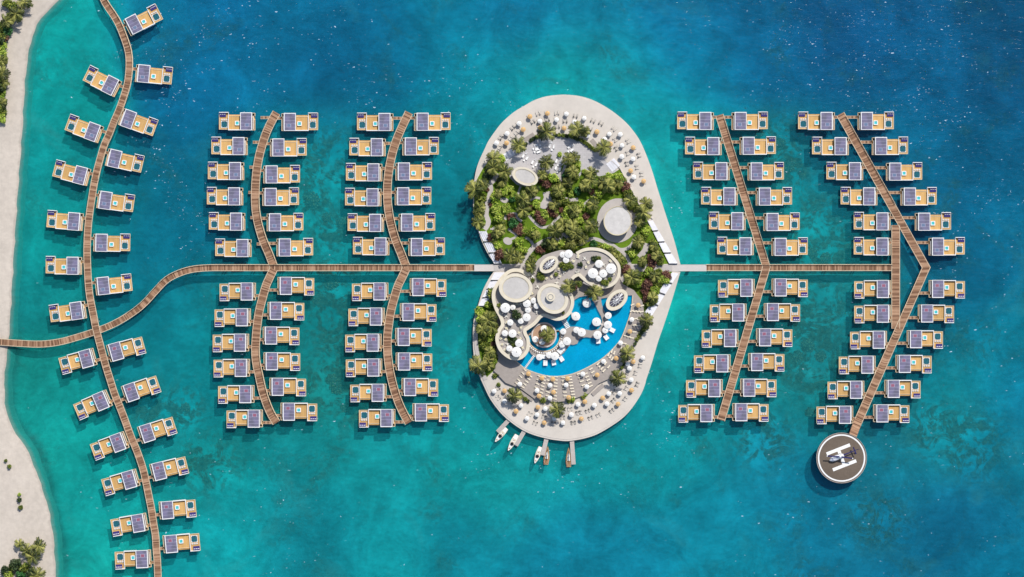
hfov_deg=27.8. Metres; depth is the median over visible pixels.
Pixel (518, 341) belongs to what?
umbrella
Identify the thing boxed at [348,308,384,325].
overwater villa
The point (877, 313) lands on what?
overwater villa
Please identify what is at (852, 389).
overwater villa
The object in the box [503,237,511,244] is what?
garden path
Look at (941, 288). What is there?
overwater villa
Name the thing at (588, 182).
palm tree
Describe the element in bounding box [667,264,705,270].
bridge
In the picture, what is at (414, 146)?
overwater villa
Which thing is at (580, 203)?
shrub
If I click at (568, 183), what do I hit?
palm tree
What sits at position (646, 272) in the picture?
shrub
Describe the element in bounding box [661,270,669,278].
shrub
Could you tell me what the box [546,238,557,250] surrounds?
palm tree
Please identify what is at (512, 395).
palm tree
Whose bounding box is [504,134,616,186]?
plaza paving
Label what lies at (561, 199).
shrub
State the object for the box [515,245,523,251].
shrub
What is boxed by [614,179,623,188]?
palm tree
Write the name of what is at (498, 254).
shrub
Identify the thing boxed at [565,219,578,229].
palm tree
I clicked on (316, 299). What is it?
coral head
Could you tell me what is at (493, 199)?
shrub
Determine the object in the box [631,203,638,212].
shrub
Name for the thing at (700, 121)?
overwater villa
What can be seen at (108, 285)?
overwater villa
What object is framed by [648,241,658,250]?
palm tree
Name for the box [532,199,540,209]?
shrub
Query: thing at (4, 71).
palm tree
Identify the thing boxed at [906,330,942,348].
overwater villa
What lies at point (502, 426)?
jetty
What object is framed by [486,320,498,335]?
palm tree
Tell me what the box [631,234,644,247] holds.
palm tree
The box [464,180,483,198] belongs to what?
palm tree
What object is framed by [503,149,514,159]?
stairs
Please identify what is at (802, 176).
coral head
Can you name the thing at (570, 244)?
palm tree
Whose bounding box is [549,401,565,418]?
palm tree
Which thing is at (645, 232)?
shrub
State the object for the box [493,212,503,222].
shrub
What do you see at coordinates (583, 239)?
palm tree
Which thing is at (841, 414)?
overwater villa
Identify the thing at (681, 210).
sea water
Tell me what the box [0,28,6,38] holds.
shrub
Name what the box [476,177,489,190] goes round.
palm tree
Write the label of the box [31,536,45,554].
palm tree
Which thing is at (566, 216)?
shrub
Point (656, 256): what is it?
palm tree
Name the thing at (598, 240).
garden path
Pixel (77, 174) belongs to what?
overwater villa
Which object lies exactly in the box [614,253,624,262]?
palm tree
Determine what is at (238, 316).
overwater villa
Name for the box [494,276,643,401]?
pool deck
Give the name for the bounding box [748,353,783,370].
overwater villa
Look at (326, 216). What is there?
coral head
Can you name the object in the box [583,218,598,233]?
palm tree
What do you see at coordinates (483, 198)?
shrub
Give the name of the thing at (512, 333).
umbrella
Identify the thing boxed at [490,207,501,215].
shrub
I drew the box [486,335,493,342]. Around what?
shrub
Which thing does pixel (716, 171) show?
overwater villa
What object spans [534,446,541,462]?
motor yacht
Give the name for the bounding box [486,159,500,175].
palm tree
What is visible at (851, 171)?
overwater villa
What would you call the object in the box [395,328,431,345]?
overwater villa
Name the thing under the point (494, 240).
shrub
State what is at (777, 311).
overwater villa
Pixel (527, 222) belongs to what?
lawn
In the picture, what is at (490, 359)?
palm tree
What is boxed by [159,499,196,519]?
overwater villa
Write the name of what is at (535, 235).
palm tree
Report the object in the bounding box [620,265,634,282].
garden path
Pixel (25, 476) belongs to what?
sandy beach
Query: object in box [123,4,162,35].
overwater villa
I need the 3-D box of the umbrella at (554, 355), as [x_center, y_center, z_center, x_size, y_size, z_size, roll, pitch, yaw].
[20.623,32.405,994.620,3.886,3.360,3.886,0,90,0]
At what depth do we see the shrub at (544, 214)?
994.95 m
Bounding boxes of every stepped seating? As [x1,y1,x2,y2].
[479,231,488,240]
[479,298,488,305]
[484,242,495,251]
[487,281,496,288]
[489,253,501,263]
[491,272,504,279]
[645,305,656,314]
[648,220,657,230]
[653,232,663,241]
[655,294,663,304]
[659,243,670,252]
[660,284,670,293]
[664,254,677,263]
[670,273,677,282]
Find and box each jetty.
[496,419,509,432]
[514,430,525,445]
[541,438,548,455]
[570,440,575,464]
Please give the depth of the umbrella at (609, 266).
988.40 m
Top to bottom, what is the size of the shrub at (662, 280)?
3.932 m
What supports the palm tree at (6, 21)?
on the sandy beach
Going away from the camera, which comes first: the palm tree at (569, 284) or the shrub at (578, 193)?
the palm tree at (569, 284)
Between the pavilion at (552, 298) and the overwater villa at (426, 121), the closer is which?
the pavilion at (552, 298)
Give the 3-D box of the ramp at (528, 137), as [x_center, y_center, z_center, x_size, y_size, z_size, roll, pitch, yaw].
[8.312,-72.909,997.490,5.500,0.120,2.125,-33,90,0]
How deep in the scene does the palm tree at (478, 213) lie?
993.40 m
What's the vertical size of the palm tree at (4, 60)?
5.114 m
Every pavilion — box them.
[499,274,532,301]
[512,167,537,185]
[537,283,567,313]
[539,256,557,272]
[603,206,631,235]
[606,289,627,310]
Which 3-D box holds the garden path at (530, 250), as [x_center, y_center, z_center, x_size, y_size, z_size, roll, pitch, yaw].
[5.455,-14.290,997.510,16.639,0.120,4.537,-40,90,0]
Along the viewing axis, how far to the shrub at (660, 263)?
995.51 m
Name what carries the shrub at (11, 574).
on the sandy beach
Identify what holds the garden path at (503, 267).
on the promenade
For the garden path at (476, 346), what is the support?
on the promenade
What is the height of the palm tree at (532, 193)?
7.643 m
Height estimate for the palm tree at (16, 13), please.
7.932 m
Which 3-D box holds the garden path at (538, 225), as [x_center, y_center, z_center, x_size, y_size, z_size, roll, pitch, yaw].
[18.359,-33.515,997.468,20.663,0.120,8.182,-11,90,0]
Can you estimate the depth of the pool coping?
996.25 m
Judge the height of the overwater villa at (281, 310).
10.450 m
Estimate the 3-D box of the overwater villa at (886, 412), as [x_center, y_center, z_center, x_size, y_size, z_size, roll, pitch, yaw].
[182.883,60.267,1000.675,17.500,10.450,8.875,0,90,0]
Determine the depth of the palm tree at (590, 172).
991.71 m
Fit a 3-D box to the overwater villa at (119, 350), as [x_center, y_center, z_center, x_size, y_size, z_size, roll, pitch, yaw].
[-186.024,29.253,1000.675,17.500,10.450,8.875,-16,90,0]
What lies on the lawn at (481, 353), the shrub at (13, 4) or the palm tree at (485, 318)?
the palm tree at (485, 318)
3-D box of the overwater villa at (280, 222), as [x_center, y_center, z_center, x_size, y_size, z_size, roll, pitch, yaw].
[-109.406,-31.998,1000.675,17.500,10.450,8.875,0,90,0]
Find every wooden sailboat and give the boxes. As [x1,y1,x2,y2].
[544,446,548,464]
[566,447,570,466]
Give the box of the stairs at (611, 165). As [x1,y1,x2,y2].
[606,158,619,171]
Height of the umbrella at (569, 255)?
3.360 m
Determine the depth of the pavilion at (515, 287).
987.88 m
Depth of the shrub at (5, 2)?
996.00 m
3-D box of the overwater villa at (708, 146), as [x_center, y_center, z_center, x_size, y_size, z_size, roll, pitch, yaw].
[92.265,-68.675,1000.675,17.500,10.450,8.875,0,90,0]
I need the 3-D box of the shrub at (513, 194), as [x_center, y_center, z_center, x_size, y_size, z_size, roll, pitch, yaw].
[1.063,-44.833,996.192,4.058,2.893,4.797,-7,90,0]
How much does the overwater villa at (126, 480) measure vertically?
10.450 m
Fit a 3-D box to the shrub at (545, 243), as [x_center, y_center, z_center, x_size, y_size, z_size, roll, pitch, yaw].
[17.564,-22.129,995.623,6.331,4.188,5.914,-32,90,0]
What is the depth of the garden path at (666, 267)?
997.34 m
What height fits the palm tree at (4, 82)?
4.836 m
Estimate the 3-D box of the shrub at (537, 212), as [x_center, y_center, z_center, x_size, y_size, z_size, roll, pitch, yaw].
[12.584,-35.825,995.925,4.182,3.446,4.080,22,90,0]
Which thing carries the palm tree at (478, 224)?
on the promenade
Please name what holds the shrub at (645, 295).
on the lawn at (639, 293)
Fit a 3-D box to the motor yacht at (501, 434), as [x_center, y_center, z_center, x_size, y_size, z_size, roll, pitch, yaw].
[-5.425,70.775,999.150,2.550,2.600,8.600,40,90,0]
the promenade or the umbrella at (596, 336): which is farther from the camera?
the promenade
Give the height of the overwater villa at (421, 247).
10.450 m
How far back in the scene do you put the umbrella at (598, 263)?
988.78 m
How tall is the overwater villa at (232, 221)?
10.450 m
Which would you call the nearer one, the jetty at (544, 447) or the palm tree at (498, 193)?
the palm tree at (498, 193)
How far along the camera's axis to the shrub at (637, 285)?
994.93 m
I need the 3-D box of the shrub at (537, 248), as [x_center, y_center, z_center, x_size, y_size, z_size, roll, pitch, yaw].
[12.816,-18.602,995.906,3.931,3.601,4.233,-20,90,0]
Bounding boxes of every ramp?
[521,390,533,401]
[524,133,534,141]
[590,139,596,147]
[591,384,603,395]
[849,419,861,436]
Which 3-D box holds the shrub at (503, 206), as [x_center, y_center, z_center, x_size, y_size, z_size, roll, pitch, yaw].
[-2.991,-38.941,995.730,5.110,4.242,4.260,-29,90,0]
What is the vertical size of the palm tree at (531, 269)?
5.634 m
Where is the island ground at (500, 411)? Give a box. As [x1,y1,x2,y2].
[473,95,679,440]
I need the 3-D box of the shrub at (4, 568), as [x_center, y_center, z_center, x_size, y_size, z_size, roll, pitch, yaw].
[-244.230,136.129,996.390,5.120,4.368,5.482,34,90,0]
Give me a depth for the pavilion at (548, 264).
988.20 m
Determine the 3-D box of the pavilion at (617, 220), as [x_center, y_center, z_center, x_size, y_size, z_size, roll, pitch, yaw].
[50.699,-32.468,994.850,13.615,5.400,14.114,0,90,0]
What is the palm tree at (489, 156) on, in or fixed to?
on the promenade
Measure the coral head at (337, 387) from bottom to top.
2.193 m
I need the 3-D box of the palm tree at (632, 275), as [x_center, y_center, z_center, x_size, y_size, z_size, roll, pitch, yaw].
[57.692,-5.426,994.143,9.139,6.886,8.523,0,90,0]
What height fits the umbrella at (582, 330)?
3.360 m
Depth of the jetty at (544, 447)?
998.40 m
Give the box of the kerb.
[530,333,560,351]
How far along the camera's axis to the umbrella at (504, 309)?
988.40 m
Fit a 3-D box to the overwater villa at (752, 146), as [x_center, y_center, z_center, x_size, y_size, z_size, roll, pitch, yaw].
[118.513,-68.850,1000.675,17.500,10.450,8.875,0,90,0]
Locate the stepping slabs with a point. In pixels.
(565, 323)
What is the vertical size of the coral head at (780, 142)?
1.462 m
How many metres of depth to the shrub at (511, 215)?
995.59 m
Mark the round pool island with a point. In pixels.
(537, 331)
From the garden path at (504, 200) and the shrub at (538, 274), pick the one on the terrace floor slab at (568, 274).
the shrub at (538, 274)
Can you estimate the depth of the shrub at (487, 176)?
994.65 m
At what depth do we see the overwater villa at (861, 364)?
997.58 m
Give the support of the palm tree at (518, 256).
on the promenade
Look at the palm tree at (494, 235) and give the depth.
993.02 m
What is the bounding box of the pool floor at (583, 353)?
[516,295,631,375]
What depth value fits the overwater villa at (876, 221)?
997.58 m
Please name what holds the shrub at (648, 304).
on the lawn at (639, 293)
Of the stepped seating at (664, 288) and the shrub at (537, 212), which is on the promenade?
the stepped seating at (664, 288)
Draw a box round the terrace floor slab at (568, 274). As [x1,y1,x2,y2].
[495,250,617,356]
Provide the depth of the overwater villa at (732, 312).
997.58 m
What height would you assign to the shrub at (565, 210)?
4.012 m
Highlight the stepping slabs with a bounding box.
[561,318,569,328]
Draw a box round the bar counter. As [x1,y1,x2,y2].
[531,322,556,347]
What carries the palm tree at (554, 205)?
on the lawn at (527, 222)
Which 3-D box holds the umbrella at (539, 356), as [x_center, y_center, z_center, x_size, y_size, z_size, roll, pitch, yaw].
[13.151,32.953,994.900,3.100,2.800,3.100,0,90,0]
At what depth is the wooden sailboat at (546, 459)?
998.97 m
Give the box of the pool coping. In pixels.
[514,295,632,376]
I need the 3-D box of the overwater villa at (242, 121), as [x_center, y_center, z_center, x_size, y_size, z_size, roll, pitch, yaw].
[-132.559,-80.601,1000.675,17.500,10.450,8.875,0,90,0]
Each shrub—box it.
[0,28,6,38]
[0,42,7,49]
[0,48,7,56]
[0,82,6,94]
[0,565,10,575]
[1,0,11,8]
[3,26,12,36]
[3,571,14,576]
[6,0,18,11]
[9,558,21,571]
[15,571,25,576]
[19,561,30,572]
[26,568,32,576]
[473,306,484,315]
[475,313,483,323]
[478,193,486,202]
[478,337,485,342]
[479,341,488,350]
[483,169,493,179]
[484,301,491,308]
[486,287,492,298]
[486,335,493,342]
[489,190,499,202]
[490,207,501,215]
[490,237,497,244]
[491,202,500,211]
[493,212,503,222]
[493,242,501,249]
[494,248,504,259]
[497,218,506,225]
[498,154,505,162]
[499,187,507,196]
[500,203,510,210]
[502,207,509,214]
[506,212,515,220]
[507,185,514,191]
[508,217,518,228]
[510,190,517,198]
[512,309,521,319]
[514,223,522,230]
[515,227,524,235]
[515,236,524,246]
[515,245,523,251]
[521,226,528,235]
[521,247,527,253]
[525,230,532,238]
[528,253,537,259]
[530,226,538,234]
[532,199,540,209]
[534,210,540,216]
[534,246,541,252]
[536,212,543,221]
[536,272,543,279]
[540,209,548,219]
[542,180,551,188]
[542,237,551,248]
[547,206,554,215]
[548,173,558,182]
[556,195,565,202]
[557,238,565,247]
[561,263,568,270]
[562,198,570,206]
[562,213,570,219]
[563,205,569,213]
[571,240,579,250]
[574,187,581,195]
[577,200,584,207]
[583,212,589,219]
[590,240,597,246]
[591,255,597,261]
[595,189,603,197]
[605,172,612,179]
[613,173,622,180]
[622,181,630,189]
[623,189,633,198]
[623,264,630,273]
[628,249,637,257]
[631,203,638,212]
[634,280,642,287]
[641,227,649,236]
[641,279,651,291]
[643,267,652,276]
[643,291,651,298]
[645,300,653,307]
[648,260,655,268]
[650,285,659,293]
[656,258,663,265]
[657,275,666,283]
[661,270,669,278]
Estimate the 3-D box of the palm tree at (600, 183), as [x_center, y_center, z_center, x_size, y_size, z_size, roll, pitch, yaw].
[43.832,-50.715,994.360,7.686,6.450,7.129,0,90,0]
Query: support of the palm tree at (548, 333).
on the round pool island
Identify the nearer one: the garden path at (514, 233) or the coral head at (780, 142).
the garden path at (514, 233)
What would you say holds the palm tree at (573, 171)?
on the promenade
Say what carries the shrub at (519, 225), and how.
on the lawn at (527, 222)
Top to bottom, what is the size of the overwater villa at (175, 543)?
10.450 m
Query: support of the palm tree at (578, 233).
on the promenade
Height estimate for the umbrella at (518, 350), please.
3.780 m
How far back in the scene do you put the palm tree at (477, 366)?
990.15 m
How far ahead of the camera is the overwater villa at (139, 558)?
997.58 m
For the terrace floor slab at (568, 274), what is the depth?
991.80 m
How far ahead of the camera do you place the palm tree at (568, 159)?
991.23 m
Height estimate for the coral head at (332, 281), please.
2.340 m
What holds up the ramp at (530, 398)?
on the promenade
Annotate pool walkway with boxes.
[528,298,607,359]
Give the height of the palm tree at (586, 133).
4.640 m
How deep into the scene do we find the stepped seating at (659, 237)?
996.91 m
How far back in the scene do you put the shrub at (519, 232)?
995.60 m
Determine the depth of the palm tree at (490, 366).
993.80 m
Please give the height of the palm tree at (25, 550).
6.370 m
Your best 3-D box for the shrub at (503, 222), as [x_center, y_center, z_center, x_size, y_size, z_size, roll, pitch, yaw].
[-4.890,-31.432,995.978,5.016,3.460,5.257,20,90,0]
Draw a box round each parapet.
[492,268,573,359]
[571,247,620,288]
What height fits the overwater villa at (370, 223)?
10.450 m
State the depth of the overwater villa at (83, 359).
997.58 m
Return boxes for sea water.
[39,0,1023,574]
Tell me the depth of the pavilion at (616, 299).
992.50 m
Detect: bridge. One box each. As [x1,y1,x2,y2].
[474,264,512,270]
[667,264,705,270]
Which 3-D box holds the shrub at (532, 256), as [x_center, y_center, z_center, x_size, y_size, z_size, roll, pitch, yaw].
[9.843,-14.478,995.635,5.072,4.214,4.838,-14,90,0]
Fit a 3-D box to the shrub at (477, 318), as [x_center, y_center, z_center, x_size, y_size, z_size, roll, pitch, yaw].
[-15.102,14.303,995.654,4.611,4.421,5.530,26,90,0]
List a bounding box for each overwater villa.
[46,210,83,230]
[46,256,82,274]
[49,301,87,321]
[52,159,91,185]
[58,348,97,374]
[65,114,103,142]
[73,390,112,419]
[83,65,121,96]
[90,431,128,459]
[93,234,129,251]
[95,273,133,294]
[96,191,135,211]
[101,469,140,495]
[105,149,144,172]
[106,337,146,361]
[110,513,148,536]
[115,549,151,569]
[118,108,158,135]
[121,376,160,402]
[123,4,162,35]
[135,64,173,84]
[137,417,176,443]
[149,456,188,480]
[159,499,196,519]
[163,533,200,552]
[207,187,242,204]
[208,162,243,179]
[209,212,244,230]
[211,137,247,154]
[213,334,248,351]
[214,359,249,376]
[215,239,251,256]
[215,308,250,326]
[218,385,254,403]
[219,112,254,129]
[220,283,255,300]
[227,410,262,427]
[262,187,298,205]
[263,165,299,182]
[263,327,298,344]
[264,352,299,370]
[267,213,302,230]
[268,302,303,319]
[270,138,306,155]
[270,378,305,395]
[277,238,312,255]
[278,277,313,294]
[281,403,316,420]
[282,113,317,130]
[345,188,380,205]
[345,334,381,351]
[346,163,381,180]
[346,359,381,376]
[348,213,383,231]
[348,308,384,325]
[349,138,385,155]
[350,384,386,401]
[352,283,387,300]
[353,237,388,254]
[357,113,392,130]
[359,409,394,426]
[395,187,430,204]
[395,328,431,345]
[396,162,431,179]
[396,353,431,370]
[399,213,434,230]
[400,303,435,321]
[402,137,438,154]
[402,378,437,395]
[408,238,444,255]
[410,278,445,296]
[413,403,448,421]
[414,112,450,130]
[677,112,713,129]
[678,404,714,421]
[685,137,721,154]
[686,379,722,397]
[693,162,729,179]
[694,354,730,372]
[701,187,737,204]
[702,329,737,346]
[709,212,745,229]
[710,304,745,321]
[717,237,753,254]
[718,279,754,296]
[731,112,767,129]
[732,403,768,421]
[739,136,775,154]
[740,379,775,396]
[747,162,783,179]
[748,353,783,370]
[756,187,791,204]
[756,328,791,346]
[763,213,799,230]
[764,303,799,321]
[771,237,807,255]
[771,279,807,296]
[798,112,834,129]
[812,137,848,154]
[816,406,852,423]
[826,162,862,179]
[827,381,863,398]
[838,356,874,373]
[840,187,876,204]
[849,331,886,348]
[853,212,889,229]
[853,237,889,254]
[853,280,890,298]
[854,305,890,322]
[857,112,893,129]
[871,137,907,154]
[872,404,908,422]
[884,380,920,397]
[885,162,921,180]
[895,355,931,372]
[900,187,936,204]
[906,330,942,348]
[914,212,950,230]
[917,305,953,322]
[928,237,964,255]
[928,280,964,297]
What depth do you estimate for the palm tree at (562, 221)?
993.67 m
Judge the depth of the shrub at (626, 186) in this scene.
995.06 m
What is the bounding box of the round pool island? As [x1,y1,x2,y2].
[533,324,554,345]
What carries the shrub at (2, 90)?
on the sandy beach
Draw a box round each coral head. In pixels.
[180,403,189,412]
[303,191,320,208]
[311,295,321,304]
[322,212,331,222]
[324,273,340,289]
[326,373,337,383]
[329,379,344,394]
[336,215,347,230]
[340,402,351,412]
[357,407,366,416]
[754,129,763,137]
[776,138,785,147]
[784,161,794,172]
[791,350,802,361]
[793,123,801,131]
[799,173,805,179]
[800,338,814,352]
[805,407,815,418]
[808,247,817,258]
[814,350,826,361]
[820,252,831,263]
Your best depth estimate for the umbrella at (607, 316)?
993.78 m
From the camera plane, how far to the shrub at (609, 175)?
995.47 m
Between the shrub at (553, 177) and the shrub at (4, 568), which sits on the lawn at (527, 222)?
the shrub at (553, 177)
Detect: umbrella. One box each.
[501,303,509,312]
[507,319,512,325]
[509,329,516,336]
[512,347,521,356]
[515,339,522,346]
[523,300,530,306]
[523,313,530,320]
[536,354,542,359]
[551,352,558,359]
[563,257,568,262]
[563,337,570,344]
[565,250,572,257]
[572,312,579,319]
[578,328,585,335]
[583,299,590,306]
[588,268,597,277]
[592,318,600,325]
[593,331,601,338]
[595,260,602,267]
[599,270,606,277]
[604,321,611,328]
[605,312,611,318]
[606,263,615,273]
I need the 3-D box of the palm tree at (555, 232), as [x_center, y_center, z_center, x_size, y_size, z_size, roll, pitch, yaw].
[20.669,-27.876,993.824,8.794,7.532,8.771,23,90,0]
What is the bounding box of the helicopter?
[827,447,858,461]
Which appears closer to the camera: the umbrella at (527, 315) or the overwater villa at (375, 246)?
the umbrella at (527, 315)
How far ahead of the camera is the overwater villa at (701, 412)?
997.70 m
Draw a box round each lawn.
[474,157,668,263]
[478,303,497,376]
[623,272,671,311]
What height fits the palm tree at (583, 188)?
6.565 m
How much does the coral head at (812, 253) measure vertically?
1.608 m
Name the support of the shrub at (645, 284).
on the lawn at (639, 293)
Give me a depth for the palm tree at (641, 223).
993.14 m
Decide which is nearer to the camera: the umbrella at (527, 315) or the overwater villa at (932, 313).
the umbrella at (527, 315)
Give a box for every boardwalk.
[0,264,473,346]
[82,0,163,576]
[248,111,281,424]
[381,111,413,424]
[706,264,891,270]
[713,114,771,420]
[834,112,930,426]
[889,225,899,328]
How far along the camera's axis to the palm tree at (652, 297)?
992.62 m
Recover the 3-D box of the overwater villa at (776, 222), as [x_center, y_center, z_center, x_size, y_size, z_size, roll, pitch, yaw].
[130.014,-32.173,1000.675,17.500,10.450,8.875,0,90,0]
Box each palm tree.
[0,13,13,27]
[0,54,7,66]
[0,64,10,78]
[0,77,9,88]
[0,97,7,108]
[7,7,24,22]
[14,539,23,547]
[16,0,33,8]
[19,543,32,555]
[24,549,40,564]
[28,565,46,576]
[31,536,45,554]
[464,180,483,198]
[469,355,487,376]
[471,215,485,229]
[473,207,485,217]
[474,201,485,212]
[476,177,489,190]
[476,324,489,335]
[479,310,498,328]
[484,346,495,358]
[484,354,493,365]
[485,149,501,166]
[485,361,493,370]
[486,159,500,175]
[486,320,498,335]
[491,229,501,238]
[493,189,502,198]
[496,176,508,186]
[496,224,506,235]
[497,163,512,179]
[502,246,516,262]
[506,387,523,403]
[510,137,526,153]
[512,250,524,263]
[515,190,531,207]
[515,204,531,218]
[525,184,537,197]
[525,257,535,268]
[525,262,536,273]
[531,230,540,240]
[537,122,555,140]
[537,153,554,170]
[537,169,546,179]
[538,326,554,341]
[546,221,565,239]
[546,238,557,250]
[548,199,561,209]
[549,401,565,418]
[551,183,564,197]
[557,218,566,228]
[560,278,577,293]
[561,177,573,188]
[562,152,573,165]
[565,164,578,178]
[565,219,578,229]
[565,224,576,236]
[565,238,576,249]
[567,120,587,136]
[567,204,581,218]
[570,151,580,162]
[570,228,583,239]
[577,233,588,244]
[578,181,591,192]
[580,126,590,137]
[582,175,597,188]
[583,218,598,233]
[584,166,598,177]
[584,284,603,300]
[585,197,599,210]
[593,139,611,156]
[597,176,606,188]
[602,177,615,193]
[608,246,616,255]
[609,370,626,386]
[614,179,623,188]
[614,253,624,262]
[619,344,635,362]
[622,193,636,206]
[623,268,641,285]
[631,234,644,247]
[633,219,646,227]
[634,204,652,221]
[637,257,646,266]
[638,196,653,209]
[638,312,653,328]
[647,291,658,304]
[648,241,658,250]
[649,270,660,281]
[651,250,662,260]
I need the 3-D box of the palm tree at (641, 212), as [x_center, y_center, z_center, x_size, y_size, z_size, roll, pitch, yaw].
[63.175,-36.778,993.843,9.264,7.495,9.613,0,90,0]
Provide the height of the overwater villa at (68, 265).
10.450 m
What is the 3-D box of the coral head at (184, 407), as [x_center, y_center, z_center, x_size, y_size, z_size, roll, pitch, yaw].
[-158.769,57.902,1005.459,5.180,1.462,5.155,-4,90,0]
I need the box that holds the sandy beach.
[0,0,68,576]
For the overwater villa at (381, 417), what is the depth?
997.58 m
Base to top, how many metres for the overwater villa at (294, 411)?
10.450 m
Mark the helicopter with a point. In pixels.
(835, 458)
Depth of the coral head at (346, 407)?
1005.44 m
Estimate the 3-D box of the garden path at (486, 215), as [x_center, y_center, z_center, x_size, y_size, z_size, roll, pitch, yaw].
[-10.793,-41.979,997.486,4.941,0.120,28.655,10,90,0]
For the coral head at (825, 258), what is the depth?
1004.87 m
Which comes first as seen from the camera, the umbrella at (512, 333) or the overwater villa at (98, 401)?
the umbrella at (512, 333)
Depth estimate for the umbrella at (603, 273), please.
988.77 m
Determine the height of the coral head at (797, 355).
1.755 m
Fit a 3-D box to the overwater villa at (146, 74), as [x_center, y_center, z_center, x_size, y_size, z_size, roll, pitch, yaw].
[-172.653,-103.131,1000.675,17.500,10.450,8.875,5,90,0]
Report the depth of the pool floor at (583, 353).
997.52 m
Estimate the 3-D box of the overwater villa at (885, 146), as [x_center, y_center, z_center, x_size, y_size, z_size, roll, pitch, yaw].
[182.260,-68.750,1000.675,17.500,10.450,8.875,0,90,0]
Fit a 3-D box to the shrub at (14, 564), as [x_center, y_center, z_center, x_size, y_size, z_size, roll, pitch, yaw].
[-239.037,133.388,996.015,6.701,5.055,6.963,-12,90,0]
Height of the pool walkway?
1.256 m
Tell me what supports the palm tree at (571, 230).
on the promenade
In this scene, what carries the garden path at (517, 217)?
on the lawn at (527, 222)
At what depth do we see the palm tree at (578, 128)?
990.93 m
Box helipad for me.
[816,433,866,482]
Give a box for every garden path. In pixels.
[474,331,486,379]
[483,173,498,230]
[494,265,525,270]
[500,198,508,202]
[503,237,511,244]
[504,212,521,221]
[508,228,516,239]
[513,246,534,264]
[525,236,534,246]
[528,215,560,228]
[535,233,632,250]
[540,202,547,208]
[542,191,551,202]
[559,165,566,181]
[597,198,636,242]
[620,249,631,264]
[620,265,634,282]
[630,265,671,270]
[637,243,649,257]
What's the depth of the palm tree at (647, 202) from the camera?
990.82 m
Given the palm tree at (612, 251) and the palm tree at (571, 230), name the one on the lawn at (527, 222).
the palm tree at (612, 251)
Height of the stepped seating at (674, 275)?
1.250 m
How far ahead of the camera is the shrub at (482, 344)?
994.97 m
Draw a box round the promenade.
[475,96,678,438]
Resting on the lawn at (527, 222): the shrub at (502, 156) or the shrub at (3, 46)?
the shrub at (502, 156)
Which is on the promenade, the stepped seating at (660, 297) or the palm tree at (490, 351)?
the stepped seating at (660, 297)
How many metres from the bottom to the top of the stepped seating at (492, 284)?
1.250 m
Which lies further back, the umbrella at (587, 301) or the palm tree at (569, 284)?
the umbrella at (587, 301)
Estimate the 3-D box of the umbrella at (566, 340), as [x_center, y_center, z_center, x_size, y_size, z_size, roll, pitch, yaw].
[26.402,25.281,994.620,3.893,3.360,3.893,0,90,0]
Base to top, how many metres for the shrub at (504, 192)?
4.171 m
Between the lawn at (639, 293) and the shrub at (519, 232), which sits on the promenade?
the lawn at (639, 293)
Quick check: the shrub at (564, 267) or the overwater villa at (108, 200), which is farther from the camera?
the overwater villa at (108, 200)
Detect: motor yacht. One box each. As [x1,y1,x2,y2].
[495,427,507,441]
[508,434,518,450]
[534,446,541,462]
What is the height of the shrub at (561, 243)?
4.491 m
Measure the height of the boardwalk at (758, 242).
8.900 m
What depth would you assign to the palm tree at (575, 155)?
993.28 m
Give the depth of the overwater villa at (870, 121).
997.58 m
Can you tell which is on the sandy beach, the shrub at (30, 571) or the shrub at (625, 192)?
the shrub at (30, 571)
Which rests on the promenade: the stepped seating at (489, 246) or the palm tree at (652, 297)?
the stepped seating at (489, 246)
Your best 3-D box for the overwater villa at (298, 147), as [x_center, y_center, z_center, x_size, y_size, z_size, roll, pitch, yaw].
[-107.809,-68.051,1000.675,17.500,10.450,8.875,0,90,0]

